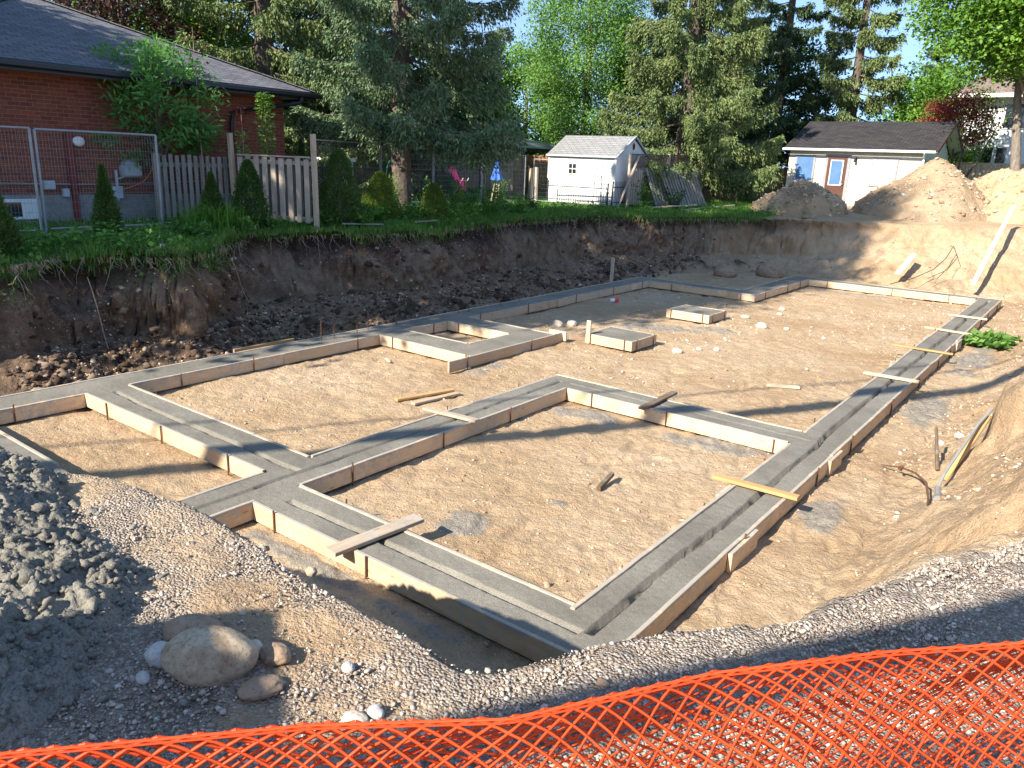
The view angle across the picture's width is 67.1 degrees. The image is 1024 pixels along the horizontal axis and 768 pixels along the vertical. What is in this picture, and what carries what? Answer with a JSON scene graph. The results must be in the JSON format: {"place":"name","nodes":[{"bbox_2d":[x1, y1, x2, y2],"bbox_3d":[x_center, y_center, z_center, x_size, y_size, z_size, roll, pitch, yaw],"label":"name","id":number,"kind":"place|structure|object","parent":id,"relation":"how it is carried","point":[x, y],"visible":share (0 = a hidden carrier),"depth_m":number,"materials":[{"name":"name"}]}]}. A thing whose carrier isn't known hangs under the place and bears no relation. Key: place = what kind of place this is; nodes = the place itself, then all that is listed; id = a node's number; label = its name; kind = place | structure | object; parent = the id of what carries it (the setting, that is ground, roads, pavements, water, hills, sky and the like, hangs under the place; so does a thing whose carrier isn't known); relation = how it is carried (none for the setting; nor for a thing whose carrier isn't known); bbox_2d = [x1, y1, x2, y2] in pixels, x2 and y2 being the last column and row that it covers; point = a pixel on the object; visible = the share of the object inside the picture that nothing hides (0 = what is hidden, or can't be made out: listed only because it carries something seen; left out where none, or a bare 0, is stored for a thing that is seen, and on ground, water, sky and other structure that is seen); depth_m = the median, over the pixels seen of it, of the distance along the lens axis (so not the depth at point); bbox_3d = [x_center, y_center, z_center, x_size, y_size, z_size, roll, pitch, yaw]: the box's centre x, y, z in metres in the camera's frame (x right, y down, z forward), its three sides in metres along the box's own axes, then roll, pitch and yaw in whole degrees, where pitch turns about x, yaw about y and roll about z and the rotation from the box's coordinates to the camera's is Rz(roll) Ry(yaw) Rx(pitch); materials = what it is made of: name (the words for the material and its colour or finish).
{"place":"outdoors","nodes":[
{"label":"outdoors","id":0,"kind":"place"},
{"bbox_2d":[0,173,1023,767],"bbox_3d":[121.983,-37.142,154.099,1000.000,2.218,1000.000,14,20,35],"label":"ground","id":1,"kind":"structure","parent":0,"point":[840,531],"depth_m":9.08,"materials":[{"name":"soil"}]},
{"bbox_2d":[0,191,30,255],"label":"cedar shrub","id":2,"kind":"object","parent":1,"relation":"on","point":[9,230],"visible":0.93,"depth_m":11.69,"materials":[{"name":"green plant"}]},
{"bbox_2d":[0,125,42,232],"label":"fence panel","id":3,"kind":"object","parent":1,"relation":"on","point":[34,172],"visible":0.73,"depth_m":13.48,"materials":[{"name":"metal"}]},
{"bbox_2d":[0,445,146,745],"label":"concrete spill","id":4,"kind":"object","parent":1,"relation":"on","point":[20,666],"visible":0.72,"depth_m":2.67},
{"bbox_2d":[0,447,228,745],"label":"concrete crumbs","id":5,"kind":"object","parent":4,"relation":"on","point":[25,575],"visible":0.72,"depth_m":2.78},
{"bbox_2d":[32,128,163,232],"bbox_3d":[-7.686,-3.783,14.527,0.052,1.851,2.252,14,20,35],"label":"fence panel","id":6,"kind":"object","parent":1,"relation":"on","point":[42,193],"visible":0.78,"depth_m":14.26,"materials":[{"name":"metal"}]},
{"bbox_2d":[87,164,124,236],"bbox_3d":[-7.244,-3.212,13.731,0.597,1.392,0.638,-3,17,-19],"label":"cedar shrub","id":7,"kind":"object","parent":1,"relation":"on","point":[104,201],"visible":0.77,"depth_m":13.63,"materials":[{"name":"green plant"}]},
{"bbox_2d":[53,0,213,45],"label":"broadleaf tree","id":8,"kind":"object","parent":1,"relation":"on","point":[121,18],"visible":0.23,"depth_m":24.75,"materials":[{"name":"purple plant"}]},
{"bbox_2d":[144,641,167,668],"bbox_3d":[-1.149,0.889,2.535,0.104,0.086,0.096,14,20,35],"label":"stone","id":9,"kind":"object","parent":1,"relation":"on","point":[152,655],"visible":0.52,"depth_m":2.50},
{"bbox_2d":[77,32,235,217],"bbox_3d":[-7.763,-5.610,16.986,3.058,4.087,3.181,14,20,35],"label":"young tree","id":10,"kind":"object","parent":1,"relation":"on","point":[145,86],"visible":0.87,"depth_m":16.35,"materials":[{"name":"plant"}]},
{"bbox_2d":[0,0,322,223],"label":"brick house","id":11,"kind":"structure","parent":1,"relation":"on","point":[51,68],"depth_m":16.18,"materials":[{"name":"red"}]},
{"bbox_2d":[4,199,41,219],"bbox_3d":[-9.736,-3.466,15.328,0.065,0.400,0.700,14,20,35],"label":"basement window","id":12,"kind":"structure","parent":11,"relation":"in","point":[27,202],"depth_m":15.34,"materials":[{"name":"white glass"}]},
{"bbox_2d":[49,0,311,74],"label":"broadleaf tree","id":13,"kind":"object","parent":1,"relation":"on","point":[217,42],"visible":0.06,"depth_m":27.15,"materials":[{"name":"plant"}]},
{"bbox_2d":[168,220,213,238],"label":"leafy weed","id":14,"kind":"object","parent":1,"relation":"on","point":[194,231],"visible":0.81,"depth_m":14.57,"materials":[{"name":"green plant"}]},
{"bbox_2d":[163,613,222,641],"bbox_3d":[-1.104,0.848,2.672,0.170,0.103,0.175,14,20,35],"label":"stone","id":15,"kind":"object","parent":1,"relation":"on","point":[174,627],"visible":0.56,"depth_m":2.64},
{"bbox_2d":[151,153,236,220],"bbox_3d":[-7.060,-4.388,17.328,0.100,1.567,1.895,16,21,39],"label":"wooden fence","id":16,"kind":"object","parent":1,"relation":"on","point":[177,165],"visible":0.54,"depth_m":17.03,"materials":[{"name":"wood"}]},
{"bbox_2d":[178,26,215,192],"bbox_3d":[-6.862,-5.664,16.991,0.635,4.072,0.606,7,17,14],"label":"sapling","id":17,"kind":"object","parent":1,"relation":"on","point":[198,110],"visible":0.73,"depth_m":16.82,"materials":[{"name":"green plant"}]},
{"bbox_2d":[160,625,258,687],"bbox_3d":[-0.977,0.882,2.502,0.196,0.186,0.303,53,53,70],"label":"boulder","id":18,"kind":"object","parent":1,"relation":"on","point":[209,656],"visible":0.98,"depth_m":2.43,"materials":[{"name":"stone"}]},
{"bbox_2d":[195,171,228,223],"bbox_3d":[-6.230,-3.798,16.043,0.733,1.254,0.780,14,20,35],"label":"cedar shrub","id":19,"kind":"object","parent":1,"relation":"on","point":[210,190],"visible":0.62,"depth_m":15.89,"materials":[{"name":"green plant"}]},
{"bbox_2d":[163,198,269,241],"bbox_3d":[-5.963,-3.337,15.542,2.358,0.929,2.347,-5,18,-23],"label":"lily clump","id":20,"kind":"object","parent":1,"relation":"on","point":[219,220],"visible":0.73,"depth_m":15.45,"materials":[{"name":"green plant"}]},
{"bbox_2d":[234,107,250,162],"bbox_3d":[-6.090,-4.986,17.582,0.384,2.509,0.364,-1,17,-13],"label":"sapling","id":21,"kind":"object","parent":1,"relation":"on","point":[239,145],"visible":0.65,"depth_m":17.40,"materials":[{"name":"green plant"}]},
{"bbox_2d":[228,158,276,228],"bbox_3d":[-5.538,-3.969,16.287,1.174,1.536,1.031,14,20,35],"label":"cedar shrub","id":22,"kind":"object","parent":1,"relation":"on","point":[248,169],"visible":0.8,"depth_m":16.13,"materials":[{"name":"green plant"}]},
{"bbox_2d":[237,674,283,700],"bbox_3d":[-0.791,0.954,2.431,0.141,0.056,0.104,-3,17,-16],"label":"stone","id":23,"kind":"object","parent":1,"relation":"on","point":[258,688],"visible":1,"depth_m":2.40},
{"bbox_2d":[142,0,383,115],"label":"broadleaf tree","id":24,"kind":"object","parent":1,"relation":"on","point":[300,15],"visible":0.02,"depth_m":32.27,"materials":[{"name":"green plant"}]},
{"bbox_2d":[253,92,276,157],"bbox_3d":[-5.669,-5.244,17.890,0.518,2.870,0.525,14,20,35],"label":"sapling","id":25,"kind":"object","parent":1,"relation":"on","point":[268,109],"visible":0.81,"depth_m":17.66,"materials":[{"name":"green plant"}]},
{"bbox_2d":[226,133,319,229],"bbox_3d":[-5.390,-4.579,17.442,2.159,2.102,0.158,5,16,10],"label":"wooden fence","id":26,"kind":"object","parent":1,"relation":"on","point":[277,176],"visible":0.71,"depth_m":17.38,"materials":[{"name":"wood"}]},
{"bbox_2d":[161,0,388,205],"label":"spruce tree","id":27,"kind":"object","parent":1,"relation":"on","point":[281,24],"visible":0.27,"depth_m":24.42,"materials":[{"name":"green plant"}]},
{"bbox_2d":[259,642,291,666],"bbox_3d":[-0.794,0.903,2.579,0.120,0.068,0.090,5,16,8],"label":"stone","id":28,"kind":"object","parent":1,"relation":"on","point":[275,654],"visible":0.99,"depth_m":2.55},
{"bbox_2d":[312,147,365,224],"bbox_3d":[-4.035,-4.549,17.944,1.436,1.833,1.401,14,20,35],"label":"cedar shrub","id":29,"kind":"object","parent":1,"relation":"on","point":[329,194],"visible":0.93,"depth_m":17.78,"materials":[{"name":"green plant"}]},
{"bbox_2d":[316,139,380,210],"bbox_3d":[-4.323,-5.453,20.482,0.038,1.875,2.556,11,18,29],"label":"fence panel","id":30,"kind":"object","parent":1,"relation":"on","point":[370,161],"visible":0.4,"depth_m":20.83,"materials":[{"name":"metal"}]},
{"bbox_2d":[346,204,381,227],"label":"leafy weed","id":31,"kind":"object","parent":1,"relation":"on","point":[365,217],"visible":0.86,"depth_m":18.11,"materials":[{"name":"green plant"}]},
{"bbox_2d":[294,159,437,203],"bbox_3d":[-4.507,-6.553,25.478,0.050,1.500,7.072,12,19,29],"label":"iron fence","id":32,"kind":"object","parent":1,"relation":"on","point":[388,168],"visible":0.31,"depth_m":25.69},
{"bbox_2d":[285,0,459,200],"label":"spruce tree","id":33,"kind":"object","parent":1,"relation":"on","point":[416,179],"visible":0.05,"depth_m":30.35,"materials":[{"name":"green plant"}]},
{"bbox_2d":[367,704,383,719],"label":"stone","id":34,"kind":"object","parent":1,"relation":"on","point":[375,711],"visible":0.98,"depth_m":2.33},
{"bbox_2d":[7,218,747,299],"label":"hanging roots","id":35,"kind":"object","parent":1,"relation":"on","point":[235,245],"visible":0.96,"depth_m":13.14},
{"bbox_2d":[0,222,756,391],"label":"bank clods","id":36,"kind":"object","parent":1,"relation":"on","point":[64,374],"visible":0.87,"depth_m":14.91,"materials":[{"name":"soil"}]},
{"bbox_2d":[359,171,403,219],"bbox_3d":[-3.313,-4.716,19.521,1.222,1.353,1.137,14,20,35],"label":"cedar shrub","id":37,"kind":"object","parent":1,"relation":"on","point":[378,178],"visible":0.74,"depth_m":19.36,"materials":[{"name":"green plant"}]},
{"bbox_2d":[0,198,775,288],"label":"grass","id":38,"kind":"structure","parent":1,"relation":"on","point":[389,224],"depth_m":17.51,"materials":[{"name":"plant"}]},
{"bbox_2d":[0,199,781,306],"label":"rim weeds","id":39,"kind":"object","parent":1,"relation":"on","point":[40,236],"visible":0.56,"depth_m":13.32,"materials":[{"name":"green plant"}]},
{"bbox_2d":[1,211,782,274],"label":"rim grass","id":40,"kind":"structure","parent":1,"relation":"on","point":[29,267],"depth_m":16.52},
{"bbox_2d":[296,185,512,220],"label":"yard weeds","id":41,"kind":"object","parent":1,"relation":"on","point":[417,202],"visible":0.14,"depth_m":22.71,"materials":[{"name":"green plant"}]},
{"bbox_2d":[380,146,432,201],"bbox_3d":[-3.049,-6.007,22.682,0.037,1.815,2.627,10,18,26],"label":"fence panel","id":42,"kind":"object","parent":1,"relation":"on","point":[425,178],"visible":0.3,"depth_m":23.21,"materials":[{"name":"metal"}]},
{"bbox_2d":[287,0,528,212],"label":"spruce tree","id":43,"kind":"object","parent":1,"relation":"on","point":[385,70],"visible":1,"depth_m":20.00,"materials":[{"name":"green plant"}]},
{"bbox_2d":[349,58,484,177],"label":"broadleaf tree","id":44,"kind":"object","parent":1,"relation":"on","point":[429,173],"visible":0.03,"depth_m":41.06,"materials":[{"name":"green plant"}]},
{"bbox_2d":[395,388,454,401],"bbox_3d":[-1.282,0.156,11.422,0.976,0.042,0.091,-10,20,-36],"label":"wooden plank","id":45,"kind":"object","parent":1,"relation":"on","point":[420,395],"visible":1,"depth_m":11.38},
{"bbox_2d":[417,183,451,217],"bbox_3d":[-2.135,-4.915,20.884,1.005,1.056,1.019,-3,17,-17],"label":"cedar shrub","id":46,"kind":"object","parent":1,"relation":"on","point":[434,190],"visible":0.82,"depth_m":20.70,"materials":[{"name":"green plant"}]},
{"bbox_2d":[411,391,460,404],"bbox_3d":[-1.105,0.208,11.269,0.832,0.043,0.101,-12,22,-41],"label":"wooden plank","id":47,"kind":"object","parent":1,"relation":"on","point":[434,398],"visible":1,"depth_m":11.23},
{"bbox_2d":[433,154,481,204],"bbox_3d":[-1.736,-6.648,25.122,0.037,1.795,3.038,10,18,25],"label":"fence panel","id":48,"kind":"object","parent":1,"relation":"on","point":[439,175],"visible":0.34,"depth_m":24.76,"materials":[{"name":"metal"}]},
{"bbox_2d":[446,182,483,211],"bbox_3d":[-1.492,-5.830,24.183,1.248,0.965,0.842,2,16,0],"label":"leafy weed","id":49,"kind":"object","parent":1,"relation":"on","point":[472,199],"visible":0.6,"depth_m":24.14,"materials":[{"name":"green plant"}]},
{"bbox_2d":[409,55,529,174],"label":"broadleaf tree","id":50,"kind":"object","parent":1,"relation":"on","point":[515,101],"visible":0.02,"depth_m":45.06,"materials":[{"name":"green plant"}]},
{"bbox_2d":[438,162,529,201],"bbox_3d":[-1.014,-7.657,29.607,4.214,1.500,0.055,-10,20,-36],"label":"iron fence","id":51,"kind":"object","parent":1,"relation":"on","point":[520,170],"visible":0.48,"depth_m":29.67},
{"bbox_2d":[428,154,547,187],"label":"board fence","id":52,"kind":"object","parent":1,"relation":"on","point":[531,163],"visible":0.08,"depth_m":41.35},
{"bbox_2d":[479,183,502,212],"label":"leafy weed","id":53,"kind":"object","parent":1,"relation":"on","point":[494,206],"visible":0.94,"depth_m":23.00,"materials":[{"name":"green plant"}]},
{"bbox_2d":[432,136,555,193],"bbox_3d":[-0.257,-10.966,38.550,5.840,2.650,4.840,14,20,35],"label":"gazebo","id":54,"kind":"object","parent":1,"relation":"on","point":[537,146],"visible":0.11,"depth_m":36.78,"materials":[{"name":"wood"}]},
{"bbox_2d":[0,258,1001,663],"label":"strip footing","id":55,"kind":"object","parent":1,"relation":"on","point":[662,584],"visible":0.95,"depth_m":8.85,"materials":[{"name":"concrete"}]},
{"bbox_2d":[325,514,423,556],"bbox_3d":[-1.181,1.310,6.738,0.152,0.043,0.945,17,22,41],"label":"wooden plank","id":56,"kind":"object","parent":55,"relation":"on","point":[339,548],"visible":1,"depth_m":6.68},
{"bbox_2d":[422,406,479,422],"bbox_3d":[-0.795,0.394,9.975,0.844,0.040,0.101,12,19,30],"label":"wooden plank","id":57,"kind":"object","parent":55,"relation":"on","point":[452,414],"visible":1,"depth_m":9.93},
{"bbox_2d":[638,391,677,409],"bbox_3d":[2.078,0.230,10.945,0.103,0.039,1.040,14,20,34],"label":"wooden plank","id":58,"kind":"object","parent":55,"relation":"on","point":[658,400],"visible":1,"depth_m":10.88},
{"bbox_2d":[712,473,799,500],"bbox_3d":[2.539,1.073,8.079,0.901,0.044,0.101,13,19,34],"label":"wooden plank","id":59,"kind":"object","parent":55,"relation":"on","point":[759,487],"visible":1,"depth_m":8.04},
{"bbox_2d":[481,154,525,203],"bbox_3d":[-0.272,-7.305,27.634,0.038,1.775,2.904,12,19,30],"label":"fence panel","id":60,"kind":"object","parent":1,"relation":"on","point":[508,178],"visible":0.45,"depth_m":28.08,"materials":[{"name":"metal"}]},
{"bbox_2d":[0,640,1023,767],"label":"safety net","id":61,"kind":"object","parent":1,"relation":"on","point":[1000,665],"visible":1,"depth_m":1.31,"materials":[{"name":"orange plastic"}]},
{"bbox_2d":[0,472,1023,767],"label":"gravel","id":62,"kind":"structure","parent":1,"relation":"on","point":[1002,558],"depth_m":2.60,"materials":[{"name":"gravel"}]},
{"bbox_2d":[341,710,368,721],"bbox_3d":[-0.470,1.005,2.312,0.086,0.036,0.067,14,20,35],"label":"stone","id":63,"kind":"object","parent":62,"relation":"on","point":[351,715],"visible":0.56,"depth_m":2.31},
{"bbox_2d":[1,223,1023,523],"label":"bank pebbles","id":64,"kind":"object","parent":1,"relation":"on","point":[897,513],"visible":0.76,"depth_m":14.44,"materials":[{"name":"stone"}]},
{"bbox_2d":[501,191,533,212],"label":"leafy weed","id":65,"kind":"object","parent":1,"relation":"on","point":[522,204],"visible":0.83,"depth_m":23.86,"materials":[{"name":"green plant"}]},
{"bbox_2d":[18,251,1023,668],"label":"pebbles","id":66,"kind":"object","parent":1,"relation":"on","point":[546,585],"visible":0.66,"depth_m":12.35,"materials":[{"name":"stone"}]},
{"bbox_2d":[455,35,596,173],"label":"broadleaf tree","id":67,"kind":"object","parent":1,"relation":"on","point":[515,68],"visible":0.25,"depth_m":42.84,"materials":[{"name":"plant"}]},
{"bbox_2d":[532,159,602,205],"bbox_3d":[2.000,-7.385,28.381,2.842,1.630,0.026,12,19,30],"label":"fence panel","id":68,"kind":"object","parent":1,"relation":"on","point":[568,181],"visible":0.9,"depth_m":28.36,"materials":[{"name":"metal"}]},
{"bbox_2d":[547,180,608,205],"bbox_3d":[2.525,-7.401,30.044,2.748,0.940,0.047,13,19,33],"label":"lattice fence","id":69,"kind":"object","parent":1,"relation":"on","point":[581,187],"visible":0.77,"depth_m":30.00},
{"bbox_2d":[509,0,665,156],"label":"broadleaf tree","id":70,"kind":"object","parent":1,"relation":"on","point":[590,36],"visible":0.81,"depth_m":38.30,"materials":[{"name":"green plant"}]},
{"bbox_2d":[546,135,650,206],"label":"garden shed","id":71,"kind":"structure","parent":1,"relation":"on","point":[611,153],"depth_m":30.27,"materials":[{"name":"white"}]},
{"bbox_2d":[585,320,656,352],"bbox_3d":[2.167,-0.971,15.271,1.070,0.560,1.026,14,20,35],"label":"pad footing","id":72,"kind":"object","parent":1,"relation":"on","point":[623,339],"visible":1,"depth_m":15.09,"materials":[{"name":"concrete"}]},
{"bbox_2d":[630,180,663,207],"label":"leafy weed","id":73,"kind":"object","parent":1,"relation":"on","point":[643,197],"visible":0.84,"depth_m":29.23,"materials":[{"name":"green plant"}]},
{"bbox_2d":[625,152,704,205],"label":"lattice fence","id":74,"kind":"object","parent":1,"relation":"on","point":[637,175],"visible":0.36,"depth_m":30.27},
{"bbox_2d":[593,12,736,165],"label":"broadleaf tree","id":75,"kind":"object","parent":1,"relation":"on","point":[678,79],"visible":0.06,"depth_m":41.06,"materials":[{"name":"green plant"}]},
{"bbox_2d":[645,168,689,205],"bbox_3d":[6.302,-7.864,30.929,2.730,1.416,0.466,-12,21,-40],"label":"wooden fence","id":76,"kind":"object","parent":1,"relation":"on","point":[657,203],"visible":0.47,"depth_m":30.42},
{"bbox_2d":[661,171,706,205],"bbox_3d":[6.949,-7.891,31.209,2.721,1.369,0.580,-12,21,-40],"label":"wooden fence","id":77,"kind":"object","parent":1,"relation":"on","point":[684,202],"visible":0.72,"depth_m":31.25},
{"bbox_2d":[595,0,785,201],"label":"spruce tree","id":78,"kind":"object","parent":1,"relation":"on","point":[698,134],"visible":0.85,"depth_m":32.29,"materials":[{"name":"green plant"}]},
{"bbox_2d":[666,305,726,323],"bbox_3d":[4.351,-1.608,18.205,1.099,0.325,1.025,14,20,35],"label":"pad footing","id":79,"kind":"object","parent":1,"relation":"on","point":[701,315],"visible":0.99,"depth_m":17.97,"materials":[{"name":"concrete"}]},
{"bbox_2d":[713,266,737,277],"bbox_3d":[7.048,-3.670,25.514,0.796,0.482,0.606,14,20,35],"label":"earth boulder","id":80,"kind":"object","parent":1,"relation":"on","point":[726,271],"visible":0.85,"depth_m":25.28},
{"bbox_2d":[671,0,788,168],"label":"spruce tree","id":81,"kind":"object","parent":1,"relation":"on","point":[768,20],"visible":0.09,"depth_m":37.77,"materials":[{"name":"green plant"}]},
{"bbox_2d":[703,169,787,201],"bbox_3d":[11.270,-9.210,35.852,7.150,1.665,0.110,-10,20,-36],"label":"board fence","id":82,"kind":"object","parent":1,"relation":"on","point":[717,197],"visible":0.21,"depth_m":35.84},
{"bbox_2d":[755,262,785,277],"bbox_3d":[8.713,-3.788,26.000,0.993,0.642,0.623,14,20,35],"label":"earth boulder","id":83,"kind":"object","parent":1,"relation":"on","point":[768,270],"visible":0.81,"depth_m":25.77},
{"bbox_2d":[706,5,853,168],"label":"spruce tree","id":84,"kind":"object","parent":1,"relation":"on","point":[795,68],"visible":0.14,"depth_m":42.22,"materials":[{"name":"green plant"}]},
{"bbox_2d":[734,0,839,168],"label":"spruce tree","id":85,"kind":"object","parent":1,"relation":"on","point":[789,33],"visible":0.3,"depth_m":41.34,"materials":[{"name":"green plant"}]},
{"bbox_2d":[750,180,847,215],"bbox_3d":[11.103,-7.048,30.111,4.316,1.812,3.524,14,20,35],"label":"dirt pile","id":86,"kind":"object","parent":1,"relation":"on","point":[819,209],"visible":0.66,"depth_m":29.07,"materials":[{"name":"soil"}]},
{"bbox_2d":[779,0,921,169],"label":"spruce tree","id":87,"kind":"object","parent":1,"relation":"on","point":[845,97],"visible":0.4,"depth_m":39.92,"materials":[{"name":"green plant"}]},
{"bbox_2d":[782,121,963,205],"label":"garage","id":88,"kind":"structure","parent":1,"relation":"on","point":[849,163],"depth_m":33.16,"materials":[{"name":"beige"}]},
{"bbox_2d":[792,154,815,181],"bbox_3d":[12.919,-9.532,34.141,0.880,1.160,0.046,14,20,35],"label":"window frame","id":89,"kind":"structure","parent":88,"relation":"in","point":[804,167],"depth_m":34.10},
{"bbox_2d":[824,157,847,197],"bbox_3d":[13.954,-8.803,33.422,0.800,1.960,0.108,14,20,35],"label":"door","id":90,"kind":"structure","parent":88,"relation":"in","point":[836,166],"depth_m":33.37,"materials":[{"name":"brown paint"}]},
{"bbox_2d":[868,158,898,186],"bbox_3d":[15.512,-8.826,32.259,1.040,1.150,0.046,14,20,35],"label":"window frame","id":91,"kind":"structure","parent":88,"relation":"in","point":[883,171],"depth_m":32.24,"materials":[{"name":"white plastic"}]},
{"bbox_2d":[749,157,1023,221],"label":"earth clods","id":92,"kind":"object","parent":1,"relation":"on","point":[931,190],"visible":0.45,"depth_m":28.77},
{"bbox_2d":[851,159,986,221],"bbox_3d":[16.012,-7.155,29.332,6.424,2.715,5.624,1,16,-3],"label":"dirt pile","id":93,"kind":"object","parent":1,"relation":"on","point":[914,196],"visible":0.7,"depth_m":28.12,"materials":[{"name":"soil"}]},
{"bbox_2d":[893,50,960,157],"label":"tree","id":94,"kind":"object","parent":1,"relation":"on","point":[937,58],"visible":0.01,"depth_m":41.85,"materials":[{"name":"green plant"}]},
{"bbox_2d":[865,54,1011,175],"bbox_3d":[22.640,-13.130,40.394,8.003,7.702,8.498,14,20,35],"label":"broadleaf tree","id":95,"kind":"object","parent":1,"relation":"on","point":[935,82],"visible":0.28,"depth_m":38.89,"materials":[{"name":"plant"}]},
{"bbox_2d":[886,0,1023,170],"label":"broadleaf tree","id":96,"kind":"object","parent":1,"relation":"on","point":[1000,34],"visible":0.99,"depth_m":28.60,"materials":[{"name":"plant"}]},
{"bbox_2d":[912,85,1009,177],"bbox_3d":[20.227,-10.773,35.295,4.275,5.517,4.122,14,20,35],"label":"broadleaf tree","id":97,"kind":"object","parent":1,"relation":"on","point":[946,109],"visible":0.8,"depth_m":34.57,"materials":[{"name":"plant"}]},
{"bbox_2d":[933,407,993,500],"bbox_3d":[4.914,0.750,8.456,0.172,0.794,1.407,17,22,42],"label":"conduit pipe","id":98,"kind":"object","parent":1,"relation":"on","point":[937,492],"visible":0.91,"depth_m":8.44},
{"bbox_2d":[943,416,990,480],"bbox_3d":[5.126,0.729,8.706,0.709,0.683,0.058,-8,19,-31],"label":"wooden stick","id":99,"kind":"object","parent":1,"relation":"on","point":[968,445],"visible":0.86,"depth_m":8.69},
{"bbox_2d":[950,58,1023,178],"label":"white house","id":100,"kind":"structure","parent":1,"relation":"on","point":[1006,95],"depth_m":38.15,"materials":[{"name":"paint"}]},
{"bbox_2d":[1001,103,1023,128],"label":"window frame","id":101,"kind":"structure","parent":100,"relation":"in","point":[1009,106],"depth_m":37.79,"materials":[{"name":"white plastic"}]},
{"bbox_2d":[955,162,1023,179],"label":"board fence","id":102,"kind":"object","parent":1,"relation":"on","point":[983,168],"visible":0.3,"depth_m":35.96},
{"bbox_2d":[962,327,1022,350],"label":"leafy weed","id":103,"kind":"object","parent":1,"relation":"on","point":[990,339],"visible":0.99,"depth_m":16.16,"materials":[{"name":"green plant"}]},
{"bbox_2d":[970,205,1015,285],"bbox_3d":[15.107,-4.393,24.196,0.143,2.294,3.930,16,21,39],"label":"wooden plank","id":104,"kind":"object","parent":1,"relation":"on","point":[992,247],"visible":1,"depth_m":24.10,"materials":[{"name":"brown wood"}]},
{"bbox_2d":[971,169,1023,224],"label":"dirt pile","id":105,"kind":"object","parent":1,"relation":"on","point":[1003,199],"visible":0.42,"depth_m":27.65,"materials":[{"name":"soil"}]},
{"bbox_2d":[51,0,985,167],"label":"sky","id":106,"kind":"structure","parent":0,"point":[909,52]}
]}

